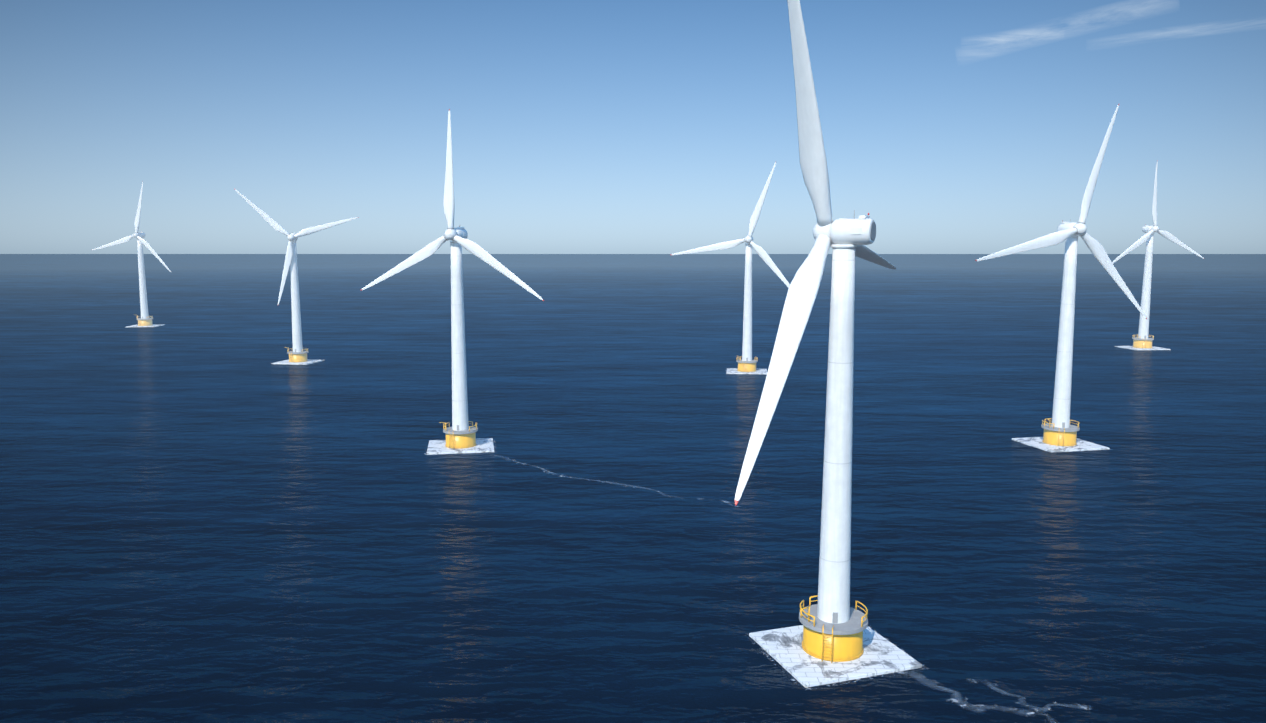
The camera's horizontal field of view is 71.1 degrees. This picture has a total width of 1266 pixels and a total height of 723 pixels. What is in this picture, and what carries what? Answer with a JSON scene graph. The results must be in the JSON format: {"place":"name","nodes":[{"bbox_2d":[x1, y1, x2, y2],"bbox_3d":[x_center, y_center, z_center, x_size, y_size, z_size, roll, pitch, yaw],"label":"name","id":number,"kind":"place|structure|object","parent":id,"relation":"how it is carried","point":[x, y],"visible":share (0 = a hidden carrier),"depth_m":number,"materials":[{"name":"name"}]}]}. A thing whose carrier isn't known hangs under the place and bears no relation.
{"place":"outdoors","nodes":[
{"label":"outdoors","id":0,"kind":"place"},
{"bbox_2d":[0,254,1265,722],"bbox_3d":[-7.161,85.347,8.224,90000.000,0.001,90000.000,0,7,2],"label":"sea","id":1,"kind":"structure","parent":0,"point":[210,512],"depth_m":316.94,"materials":[{"name":"liquid"}]},
{"bbox_2d":[93,182,171,326],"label":"turbine","id":2,"kind":"object","parent":1,"relation":"on","point":[144,320],"visible":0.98,"depth_m":1023.68,"materials":[{"name":"metal"}]},
{"bbox_2d":[235,189,358,364],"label":"turbine","id":3,"kind":"object","parent":1,"relation":"in","point":[297,355],"visible":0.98,"depth_m":683.47,"materials":[{"name":"metal"}]},
{"bbox_2d":[361,109,543,454],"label":"turbine","id":4,"kind":"object","parent":1,"relation":"on","point":[460,435],"visible":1,"depth_m":383.86,"materials":[{"name":"metal"}]},
{"bbox_2d":[671,162,789,373],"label":"turbine","id":5,"kind":"object","parent":1,"relation":"in","point":[746,364],"visible":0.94,"depth_m":629.64,"materials":[{"name":"metal"}]},
{"bbox_2d":[735,0,921,687],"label":"turbine","id":6,"kind":"object","parent":1,"relation":"in","point":[834,638],"visible":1,"depth_m":181.87,"materials":[{"name":"metal"}]},
{"bbox_2d":[907,670,1055,722],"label":"sea foam","id":7,"kind":"object","parent":1,"relation":"on","point":[971,706],"visible":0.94,"depth_m":168.29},
{"bbox_2d":[983,683,1084,711],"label":"sea foam","id":8,"kind":"object","parent":1,"relation":"on","point":[1037,708],"visible":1,"depth_m":168.66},
{"bbox_2d":[975,104,1146,452],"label":"turbine","id":9,"kind":"object","parent":1,"relation":"in","point":[1060,433],"visible":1,"depth_m":388.45,"materials":[{"name":"metal"}]},
{"bbox_2d":[1112,160,1203,349],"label":"turbine","id":10,"kind":"object","parent":1,"relation":"in","point":[1142,341],"visible":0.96,"depth_m":785.75,"materials":[{"name":"metal"}]},
{"bbox_2d":[0,0,1265,253],"label":"sky","id":11,"kind":"structure","parent":0,"point":[578,126],"materials":[{"name":"blue"}]}
]}

